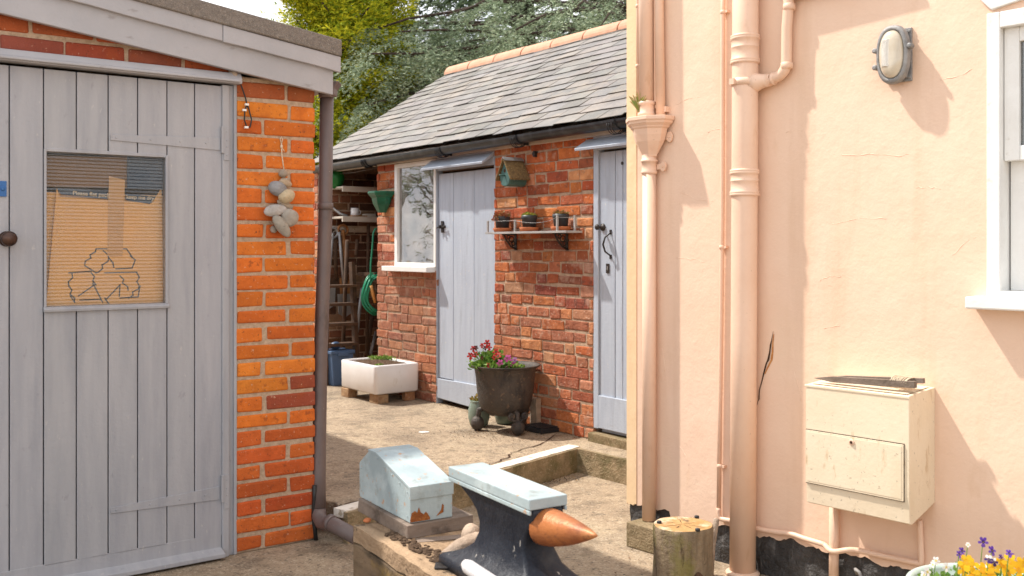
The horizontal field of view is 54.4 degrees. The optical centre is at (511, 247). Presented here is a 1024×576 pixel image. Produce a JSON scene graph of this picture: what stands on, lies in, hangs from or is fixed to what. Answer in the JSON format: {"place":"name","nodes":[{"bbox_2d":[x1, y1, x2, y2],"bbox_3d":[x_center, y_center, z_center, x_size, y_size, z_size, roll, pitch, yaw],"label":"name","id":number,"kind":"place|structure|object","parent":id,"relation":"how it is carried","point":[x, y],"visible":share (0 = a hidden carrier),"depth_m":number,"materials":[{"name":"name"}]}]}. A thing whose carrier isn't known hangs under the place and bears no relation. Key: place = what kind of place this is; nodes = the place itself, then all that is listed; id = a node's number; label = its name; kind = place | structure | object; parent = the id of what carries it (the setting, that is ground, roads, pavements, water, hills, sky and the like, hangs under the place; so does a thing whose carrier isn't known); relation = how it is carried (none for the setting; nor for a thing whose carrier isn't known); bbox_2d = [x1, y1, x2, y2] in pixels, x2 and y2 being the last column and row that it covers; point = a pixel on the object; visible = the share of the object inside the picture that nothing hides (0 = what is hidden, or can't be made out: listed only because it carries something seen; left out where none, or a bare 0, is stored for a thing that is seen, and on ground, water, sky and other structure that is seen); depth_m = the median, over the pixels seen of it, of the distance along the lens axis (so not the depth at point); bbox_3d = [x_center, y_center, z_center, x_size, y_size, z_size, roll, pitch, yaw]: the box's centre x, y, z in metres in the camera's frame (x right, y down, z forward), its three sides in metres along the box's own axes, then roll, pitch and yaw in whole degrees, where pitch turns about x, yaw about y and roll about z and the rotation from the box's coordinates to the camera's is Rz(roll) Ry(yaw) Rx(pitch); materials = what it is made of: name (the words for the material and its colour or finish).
{"place":"outdoors","nodes":[
{"label":"outdoors","id":0,"kind":"place"},
{"bbox_2d":[202,0,623,156],"label":"sky","id":1,"kind":"structure","parent":0,"point":[253,7],"materials":[{"name":"white"}]},
{"bbox_2d":[131,473,765,575],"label":"ground","id":2,"kind":"structure","parent":0,"point":[601,504],"depth_m":4.42,"materials":[{"name":"concrete"}]},
{"bbox_2d":[0,0,341,575],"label":"brick garage","id":3,"kind":"structure","parent":2,"relation":"on","point":[175,427],"depth_m":4.22,"materials":[{"name":"brick"}]},
{"bbox_2d":[0,64,228,575],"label":"door","id":4,"kind":"structure","parent":3,"relation":"in","point":[111,414],"depth_m":4.09,"materials":[{"name":"grey paint"}]},
{"bbox_2d":[47,156,162,305],"bbox_3d":[-1.777,0.108,4.241,0.542,1.004,0.312,0,0,-36],"label":"window","id":5,"kind":"structure","parent":4,"relation":"in","point":[104,248],"depth_m":4.12,"materials":[{"name":"beige cardboard"}]},
{"bbox_2d":[228,71,251,128],"bbox_3d":[-1.197,-0.655,4.400,0.107,0.257,0.041,0,0,-37],"label":"looped cable","id":6,"kind":"object","parent":3,"relation":"hanging from","point":[246,103],"visible":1,"depth_m":4.41,"materials":[{"name":"black plastic"}]},
{"bbox_2d":[264,136,298,236],"bbox_3d":[-1.043,-0.274,4.494,0.163,0.459,0.065,0,0,-36],"label":"pebble string","id":7,"kind":"object","parent":3,"relation":"hanging from","point":[286,219],"visible":1,"depth_m":4.48,"materials":[{"name":"grey stone"}]},
{"bbox_2d":[311,485,317,540],"bbox_3d":[-0.916,1.231,4.620,0.033,0.256,0.020,0,0,0],"label":"black hose end","id":8,"kind":"object","parent":3,"relation":"attached to","point":[314,490],"visible":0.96,"depth_m":4.61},
{"bbox_2d":[312,81,353,543],"bbox_3d":[-0.813,0.266,4.559,0.164,2.092,0.464,0,0,-24],"label":"garage downpipe","id":9,"kind":"object","parent":3,"relation":"attached to","point":[332,523],"visible":0.79,"depth_m":4.67,"materials":[{"name":"grey plastic"}]},
{"bbox_2d":[260,0,422,164],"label":"golden cypress","id":10,"kind":"object","parent":2,"relation":"on","point":[339,19],"visible":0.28,"depth_m":13.28,"materials":[{"name":"green plant"}]},
{"bbox_2d":[315,8,476,163],"bbox_3d":[-2.067,-1.589,18.152,7.134,6.105,4.320,0,0,0],"label":"tree","id":11,"kind":"object","parent":2,"relation":"on","point":[422,43],"visible":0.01,"depth_m":18.24,"materials":[{"name":"green plant"}]},
{"bbox_2d":[353,522,461,575],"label":"timber baulk","id":12,"kind":"object","parent":2,"relation":"on","point":[379,549],"visible":0.6,"depth_m":3.26,"materials":[{"name":"wood"}]},
{"bbox_2d":[363,518,370,522],"bbox_3d":[-0.509,0.959,3.500,0.028,0.014,0.041,0,0,0],"label":"rusty washer","id":13,"kind":"object","parent":12,"relation":"on","point":[366,520],"visible":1,"depth_m":3.49,"materials":[{"name":"metal"}]},
{"bbox_2d":[358,498,472,538],"bbox_3d":[-0.348,0.942,3.528,0.251,0.049,0.417,0,0,-32],"label":"wood block","id":14,"kind":"object","parent":12,"relation":"on","point":[459,519],"depth_m":3.38,"materials":[{"name":"brown wood"}]},
{"bbox_2d":[360,444,453,522],"bbox_3d":[-0.382,0.823,3.527,0.166,0.190,0.429,0,0,-32],"label":"blue metal box","id":15,"kind":"object","parent":14,"relation":"on","point":[410,483],"visible":1,"depth_m":3.42,"materials":[{"name":"metal"}]},
{"bbox_2d":[415,534,460,541],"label":"wood strip","id":16,"kind":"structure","parent":12,"relation":"on","point":[438,538],"depth_m":3.29,"materials":[{"name":"brown wood"}]},
{"bbox_2d":[434,562,446,569],"bbox_3d":[-0.204,0.951,3.005,0.058,0.030,0.052,0,0,0],"label":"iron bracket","id":17,"kind":"object","parent":12,"relation":"on","point":[439,566],"visible":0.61,"depth_m":2.99,"materials":[{"name":"black metal"}]},
{"bbox_2d":[440,532,478,553],"bbox_3d":[-0.122,0.935,3.148,0.254,0.065,0.076,0,0,-38],"label":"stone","id":18,"kind":"object","parent":12,"relation":"on","point":[465,541],"visible":0.34,"depth_m":3.10,"materials":[{"name":"beige stone"}]},
{"bbox_2d":[461,523,478,536],"bbox_3d":[-0.131,0.930,3.200,0.066,0.083,0.096,0,0,0],"label":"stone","id":19,"kind":"object","parent":12,"relation":"on","point":[469,528],"visible":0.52,"depth_m":3.18,"materials":[{"name":"beige stone"}]},
{"bbox_2d":[461,559,494,575],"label":"pale bar","id":20,"kind":"object","parent":12,"relation":"on","point":[471,568],"visible":1,"depth_m":2.65,"materials":[{"name":"grey metal"}]},
{"bbox_2d":[439,462,597,575],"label":"anvil","id":21,"kind":"object","parent":12,"relation":"on","point":[526,526],"visible":1,"depth_m":2.79,"materials":[{"name":"black metal"}]},
{"bbox_2d":[325,385,626,520],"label":"raised yard","id":22,"kind":"structure","parent":2,"relation":"on","point":[358,426],"depth_m":6.35,"materials":[{"name":"concrete"}]},
{"bbox_2d":[328,348,354,385],"bbox_3d":[-1.548,1.065,8.857,0.234,0.310,0.230,0,0,-36],"label":"bin","id":23,"kind":"object","parent":22,"relation":"on","point":[336,357],"visible":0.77,"depth_m":8.76,"materials":[{"name":"blue plastic"}]},
{"bbox_2d":[331,342,340,349],"bbox_3d":[-1.570,0.875,8.859,0.098,0.070,0.077,0,0,-36],"label":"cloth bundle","id":24,"kind":"object","parent":23,"relation":"on","point":[334,348],"visible":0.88,"depth_m":8.83,"materials":[{"name":"blue fabric"}]},
{"bbox_2d":[327,240,358,385],"bbox_3d":[-1.593,0.578,8.984,0.355,1.291,0.368,0,0,-36],"label":"step ladder","id":25,"kind":"object","parent":22,"relation":"on","point":[353,304],"visible":0.68,"depth_m":8.95,"materials":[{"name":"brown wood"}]},
{"bbox_2d":[341,387,357,397],"bbox_3d":[-1.328,1.184,8.143,0.092,0.076,0.130,0,0,-36],"label":"brick","id":26,"kind":"object","parent":22,"relation":"on","point":[348,392],"visible":0.78,"depth_m":8.10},
{"bbox_2d":[341,354,417,394],"bbox_3d":[-1.073,1.015,8.062,0.406,0.259,0.600,0,0,-36],"label":"sink planter","id":27,"kind":"object","parent":26,"relation":"on","point":[378,375],"visible":1,"depth_m":7.87,"materials":[{"name":"stone"}]},
{"bbox_2d":[365,315,373,354],"bbox_3d":[-1.323,0.814,9.241,0.040,0.356,0.163,0,0,14],"label":"leaning pole","id":28,"kind":"object","parent":22,"relation":"on","point":[371,319],"visible":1,"depth_m":9.24,"materials":[{"name":"brown wood"}]},
{"bbox_2d":[369,331,376,354],"bbox_3d":[-1.291,0.890,9.265,0.032,0.210,0.156,0,0,15],"label":"leaning pole","id":29,"kind":"object","parent":22,"relation":"on","point":[373,342],"visible":0.92,"depth_m":9.26,"materials":[{"name":"wood"}]},
{"bbox_2d":[369,394,387,403],"bbox_3d":[-1.045,1.185,7.816,0.101,0.074,0.133,0,0,-36],"label":"brick","id":30,"kind":"object","parent":22,"relation":"on","point":[379,399],"visible":0.86,"depth_m":7.77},
{"bbox_2d":[402,391,414,400],"bbox_3d":[-0.829,1.185,7.956,0.095,0.076,0.063,0,0,-36],"label":"brick","id":31,"kind":"object","parent":22,"relation":"on","point":[406,396],"visible":0.8,"depth_m":7.93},
{"bbox_2d":[330,433,556,507],"bbox_3d":[-0.219,1.216,5.545,0.212,0.001,2.224,0,0,33],"label":"ground crack","id":32,"kind":"object","parent":22,"relation":"on","point":[489,464],"visible":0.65,"depth_m":5.83,"materials":[{"name":"brown concrete"}]},
{"bbox_2d":[334,444,579,517],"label":"kerb","id":33,"kind":"structure","parent":22,"relation":"on","point":[339,511],"depth_m":5.64,"materials":[{"name":"white concrete"}]},
{"bbox_2d":[313,19,626,449],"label":"outhouse","id":34,"kind":"structure","parent":22,"relation":"on","point":[452,283],"depth_m":7.33,"materials":[{"name":"red brick"}]},
{"bbox_2d":[337,232,350,315],"bbox_3d":[-1.554,0.256,9.257,0.150,0.795,0.028,0,0,-37],"label":"garden fork","id":35,"kind":"object","parent":34,"relation":"hanging from","point":[340,299],"visible":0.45,"depth_m":9.23,"materials":[{"name":"grey metal"}]},
{"bbox_2d":[332,216,377,221],"bbox_3d":[-0.975,-0.257,9.648,1.620,0.050,0.300,0,0,-36],"label":"storage shelf","id":36,"kind":"object","parent":34,"relation":"attached to","point":[356,219],"visible":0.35,"depth_m":9.13,"materials":[{"name":"beige wood"}]},
{"bbox_2d":[333,207,347,215],"bbox_3d":[-1.616,-0.360,9.221,0.201,0.167,0.045,0,0,20],"label":"curved tool","id":37,"kind":"object","parent":36,"relation":"on","point":[338,212],"visible":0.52,"depth_m":9.20,"materials":[{"name":"grey metal"}]},
{"bbox_2d":[351,208,360,214],"bbox_3d":[-1.454,-0.322,9.236,0.076,0.080,0.090,0,0,19],"label":"mug","id":38,"kind":"object","parent":36,"relation":"on","point":[354,211],"visible":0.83,"depth_m":9.20,"materials":[{"name":"white ceramic"}]},
{"bbox_2d":[362,214,375,216],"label":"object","id":39,"kind":"object","parent":36,"relation":"on","point":[370,215],"visible":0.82,"depth_m":9.30,"materials":[{"name":"wood"}]},
{"bbox_2d":[332,226,377,232],"bbox_3d":[-1.074,-0.170,9.715,1.500,0.060,0.090,0,0,-36],"label":"tool rail","id":40,"kind":"object","parent":34,"relation":"attached to","point":[361,229],"visible":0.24,"depth_m":9.44,"materials":[{"name":"brown wood"}]},
{"bbox_2d":[329,227,337,308],"bbox_3d":[-1.682,0.194,9.187,0.184,0.763,0.028,0,0,-36],"label":"garden spade","id":41,"kind":"object","parent":40,"relation":"hanging from","point":[332,296],"visible":0.38,"depth_m":9.19,"materials":[{"name":"grey metal"}]},
{"bbox_2d":[330,229,340,300],"bbox_3d":[-1.634,0.164,9.248,0.150,0.681,0.036,0,0,-36],"label":"garden fork","id":42,"kind":"object","parent":40,"relation":"hanging from","point":[334,280],"visible":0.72,"depth_m":9.23,"materials":[{"name":"brown wood"}]},
{"bbox_2d":[337,224,349,293],"bbox_3d":[-1.552,0.146,9.283,0.177,0.720,0.036,0,0,-36],"label":"garden shovel","id":43,"kind":"object","parent":40,"relation":"hanging from","point":[343,233],"visible":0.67,"depth_m":9.26,"materials":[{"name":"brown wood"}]},
{"bbox_2d":[333,186,377,191],"bbox_3d":[-0.975,-0.532,9.648,1.620,0.050,0.300,0,0,-36],"label":"storage shelf","id":44,"kind":"object","parent":34,"relation":"attached to","point":[353,189],"visible":0.34,"depth_m":9.13,"materials":[{"name":"beige wood"}]},
{"bbox_2d":[333,171,343,188],"bbox_3d":[-1.631,-0.638,9.188,0.170,0.200,0.170,0,0,-36],"label":"green bucket","id":45,"kind":"object","parent":44,"relation":"on","point":[338,178],"visible":0.42,"depth_m":9.12,"materials":[{"name":"plastic"}]},
{"bbox_2d":[354,239,358,256],"bbox_3d":[-1.429,0.007,9.162,0.032,0.165,0.123,0,0,-2],"label":"leaning pole","id":46,"kind":"object","parent":34,"relation":"attached to","point":[356,247],"visible":1,"depth_m":9.15,"materials":[{"name":"brown wood"}]},
{"bbox_2d":[358,288,361,331],"bbox_3d":[-1.405,0.578,9.181,0.032,0.407,0.152,0,0,12],"label":"leaning pole","id":47,"kind":"object","parent":34,"relation":"attached to","point":[359,309],"visible":0.65,"depth_m":9.17,"materials":[{"name":"grey metal"}]},
{"bbox_2d":[365,224,369,351],"bbox_3d":[-1.338,0.375,9.230,0.032,1.185,0.131,0,0,0],"label":"leaning pole","id":48,"kind":"object","parent":34,"relation":"attached to","point":[367,270],"visible":0.77,"depth_m":9.23,"materials":[{"name":"brown wood"}]},
{"bbox_2d":[358,228,377,315],"bbox_3d":[-1.288,0.221,9.014,0.288,0.787,0.387,0,0,-36],"label":"garden hose","id":49,"kind":"object","parent":34,"relation":"hanging from","point":[371,277],"visible":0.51,"depth_m":8.84,"materials":[{"name":"green rubber"}]},
{"bbox_2d":[368,191,393,212],"bbox_3d":[-1.119,-0.380,8.379,0.150,0.178,0.270,0,0,-36],"label":"green rain hopper","id":50,"kind":"object","parent":34,"relation":"attached to","point":[381,200],"visible":1,"depth_m":8.32,"materials":[{"name":"metal"}]},
{"bbox_2d":[382,159,436,272],"bbox_3d":[-0.816,-0.246,8.077,0.150,0.887,0.725,0,0,-36],"label":"window","id":51,"kind":"structure","parent":34,"relation":"in","point":[414,188],"depth_m":8.09,"materials":[{"name":"white paint"}]},
{"bbox_2d":[437,168,493,405],"bbox_3d":[-0.349,0.315,7.485,0.073,1.770,0.760,0,0,-36],"label":"door","id":52,"kind":"structure","parent":34,"relation":"in","point":[466,199],"depth_m":7.50,"materials":[{"name":"blue paint"}]},
{"bbox_2d":[495,157,529,186],"bbox_3d":[-0.008,-0.516,6.809,0.198,0.200,0.174,0,0,-36],"label":"bird box","id":53,"kind":"object","parent":34,"relation":"attached to","point":[512,172],"visible":1,"depth_m":6.78,"materials":[{"name":"teal paint"}]},
{"bbox_2d":[485,215,581,249],"bbox_3d":[0.135,-0.092,6.688,0.148,0.225,0.888,0,0,-36],"label":"wall shelf","id":54,"kind":"object","parent":34,"relation":"attached to","point":[558,232],"depth_m":6.50,"materials":[{"name":"silver metal"}]},
{"bbox_2d":[493,228,511,231],"bbox_3d":[-0.067,-0.120,6.957,0.136,0.028,0.136,0,0,-36],"label":"saucer","id":55,"kind":"object","parent":54,"relation":"on","point":[502,229],"visible":0.94,"depth_m":6.90,"materials":[{"name":"ceramic"}]},
{"bbox_2d":[491,210,510,227],"bbox_3d":[-0.072,-0.189,6.954,0.136,0.145,0.134,0,0,7],"label":"plant pot","id":56,"kind":"object","parent":55,"relation":"on","point":[500,219],"visible":1,"depth_m":6.92,"materials":[{"name":"grey plastic"}]},
{"bbox_2d":[519,227,538,230],"bbox_3d":[0.116,-0.120,6.710,0.136,0.028,0.136,0,0,-36],"label":"saucer","id":57,"kind":"object","parent":54,"relation":"on","point":[529,228],"visible":0.86,"depth_m":6.66,"materials":[{"name":"ceramic"}]},
{"bbox_2d":[521,211,536,226],"bbox_3d":[0.116,-0.180,6.710,0.111,0.127,0.110,0,0,0],"label":"plant pot","id":58,"kind":"object","parent":57,"relation":"on","point":[530,218],"visible":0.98,"depth_m":6.67,"materials":[{"name":"grey plastic"}]},
{"bbox_2d":[551,226,570,230],"bbox_3d":[0.316,-0.120,6.440,0.136,0.028,0.136,0,0,-36],"label":"saucer","id":59,"kind":"object","parent":54,"relation":"on","point":[561,228],"visible":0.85,"depth_m":6.39,"materials":[{"name":"ceramic"}]},
{"bbox_2d":[552,209,568,225],"bbox_3d":[0.316,-0.182,6.438,0.112,0.131,0.112,0,0,-36],"label":"plant pot","id":60,"kind":"object","parent":59,"relation":"on","point":[563,221],"visible":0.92,"depth_m":6.40,"materials":[{"name":"grey plastic"}]},
{"bbox_2d":[532,151,537,156],"bbox_3d":[0.157,-0.632,6.757,0.034,0.040,0.031,0,0,-36],"label":"wall hook","id":61,"kind":"object","parent":34,"relation":"attached to","point":[534,153],"depth_m":6.75,"materials":[{"name":"black metal"}]},
{"bbox_2d":[595,150,626,436],"bbox_3d":[0.766,0.283,5.953,0.101,1.755,0.755,0,0,-36],"label":"door","id":62,"kind":"structure","parent":34,"relation":"in","point":[612,399],"depth_m":6.16,"materials":[{"name":"blue paint"}]},
{"bbox_2d":[315,0,626,157],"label":"blue cedar","id":63,"kind":"object","parent":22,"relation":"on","point":[608,10],"visible":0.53,"depth_m":13.07,"materials":[{"name":"green plant"}]},
{"bbox_2d":[468,393,489,425],"bbox_3d":[-0.226,1.110,6.800,0.148,0.219,0.148,0,0,0],"label":"glazed pot","id":64,"kind":"object","parent":22,"relation":"on","point":[474,404],"visible":0.51,"depth_m":6.75,"materials":[{"name":"green ceramic"}]},
{"bbox_2d":[466,340,540,435],"bbox_3d":[-0.054,0.914,6.620,0.491,0.614,0.474,0,0,0],"label":"cauldron planter","id":65,"kind":"object","parent":22,"relation":"on","point":[505,386],"visible":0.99,"depth_m":6.47,"materials":[{"name":"brown metal"}]},
{"bbox_2d":[495,416,512,424],"bbox_3d":[-0.042,1.155,6.900,0.170,0.130,0.170,0,0,0],"label":"green jar","id":66,"kind":"object","parent":22,"relation":"on","point":[503,420],"visible":0.3,"depth_m":6.83,"materials":[{"name":"green ceramic"}]},
{"bbox_2d":[530,397,540,422],"bbox_3d":[0.157,1.117,6.741,0.044,0.202,0.082,0,0,-36],"label":"slate offcut","id":67,"kind":"object","parent":22,"relation":"on","point":[535,411],"visible":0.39,"depth_m":6.71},
{"bbox_2d":[524,422,558,433],"bbox_3d":[0.191,1.198,6.604,0.150,0.036,0.200,0,0,-36],"label":"drain cover","id":68,"kind":"object","parent":22,"relation":"on","point":[541,428],"visible":0.95,"depth_m":6.55,"materials":[{"name":"black metal"}]},
{"bbox_2d":[343,447,626,543],"bbox_3d":[-0.016,1.313,5.107,1.842,0.193,0.959,0,0,-39],"label":"step","id":69,"kind":"object","parent":2,"relation":"on","point":[608,467],"visible":0.3,"depth_m":5.77,"materials":[{"name":"concrete"}]},
{"bbox_2d":[390,0,626,103],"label":"dark conifer","id":70,"kind":"object","parent":2,"relation":"on","point":[441,5],"visible":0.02,"depth_m":18.09,"materials":[{"name":"green plant"}]},
{"bbox_2d":[415,402,638,574],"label":"leaf litter","id":71,"kind":"object","parent":2,"relation":"on","point":[522,445],"visible":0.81,"depth_m":6.38,"materials":[{"name":"brown plant"}]},
{"bbox_2d":[627,518,654,553],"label":"concrete block","id":72,"kind":"structure","parent":2,"relation":"on","point":[640,534],"depth_m":4.47,"materials":[{"name":"beige concrete"}]},
{"bbox_2d":[652,515,713,575],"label":"log stump","id":73,"kind":"object","parent":2,"relation":"on","point":[682,546],"visible":1,"depth_m":3.95,"materials":[{"name":"brown wood"}]},
{"bbox_2d":[712,518,718,571],"bbox_3d":[0.836,1.241,4.130,0.048,0.239,0.028,0,0,0],"label":"wooden stick","id":74,"kind":"object","parent":2,"relation":"on","point":[715,523],"visible":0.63,"depth_m":4.12,"materials":[{"name":"beige wood"}]},
{"bbox_2d":[627,0,1023,575],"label":"peach house","id":75,"kind":"structure","parent":2,"relation":"on","point":[890,230],"depth_m":3.85,"materials":[{"name":"paint"}]},
{"bbox_2d":[626,0,673,521],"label":"hopper downpipe","id":76,"kind":"object","parent":75,"relation":"attached to","point":[647,125],"visible":1,"depth_m":4.52,"materials":[{"name":"pink paint"}]},
{"bbox_2d":[629,93,646,111],"bbox_3d":[0.576,-0.664,4.542,0.031,0.096,0.117,0,0,-41],"label":"grass tuft","id":77,"kind":"object","parent":76,"relation":"on","point":[635,102],"visible":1,"depth_m":4.54,"materials":[{"name":"green plant"}]},
{"bbox_2d":[725,0,794,575],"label":"soil pipe","id":78,"kind":"object","parent":75,"relation":"attached to","point":[748,82],"visible":1,"depth_m":4.08,"materials":[{"name":"pink paint"}]},
{"bbox_2d":[716,0,923,565],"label":"thin wall pipe","id":79,"kind":"object","parent":75,"relation":"attached to","point":[824,545],"visible":0.98,"depth_m":4.26,"materials":[{"name":"pink paint"}]},
{"bbox_2d":[829,507,838,575],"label":"meter conduit","id":80,"kind":"object","parent":75,"relation":"attached to","point":[833,539],"visible":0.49,"depth_m":3.84,"materials":[{"name":"pink paint"}]},
{"bbox_2d":[854,568,861,575],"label":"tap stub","id":81,"kind":"object","parent":75,"relation":"attached to","point":[857,571],"visible":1,"depth_m":3.75,"materials":[{"name":"white metal"}]},
{"bbox_2d":[805,380,934,524],"bbox_3d":[1.310,0.735,3.670,0.204,0.467,0.414,0,0,-41],"label":"meter box","id":82,"kind":"object","parent":75,"relation":"attached to","point":[870,450],"visible":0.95,"depth_m":3.57,"materials":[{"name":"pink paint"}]},
{"bbox_2d":[806,430,903,500],"bbox_3d":[1.234,0.787,3.613,0.014,0.198,0.386,0,0,-41],"label":"door","id":83,"kind":"structure","parent":82,"relation":"in","point":[860,465],"depth_m":3.60,"materials":[{"name":"beige paint"}]},
{"bbox_2d":[815,375,924,387],"bbox_3d":[1.304,0.480,3.648,0.087,0.047,0.399,0,0,-41],"label":"driftwood","id":84,"kind":"object","parent":82,"relation":"on","point":[903,381],"visible":1,"depth_m":3.58,"materials":[{"name":"grey wood"}]},
{"bbox_2d":[872,25,913,83],"bbox_3d":[1.403,-0.707,3.657,0.082,0.216,0.154,0,0,-41],"label":"bulkhead lamp","id":85,"kind":"object","parent":75,"relation":"attached to","point":[893,51],"visible":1,"depth_m":3.63,"materials":[{"name":"grey glass"}]},
{"bbox_2d":[965,8,1023,310],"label":"window","id":86,"kind":"structure","parent":75,"relation":"in","point":[1005,29],"depth_m":3.42,"materials":[{"name":"white paint"}]},
{"bbox_2d":[906,537,1023,575],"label":"flower bowl","id":87,"kind":"object","parent":2,"relation":"on","point":[967,566],"visible":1,"depth_m":2.77,"materials":[{"name":"plant"}]}
]}

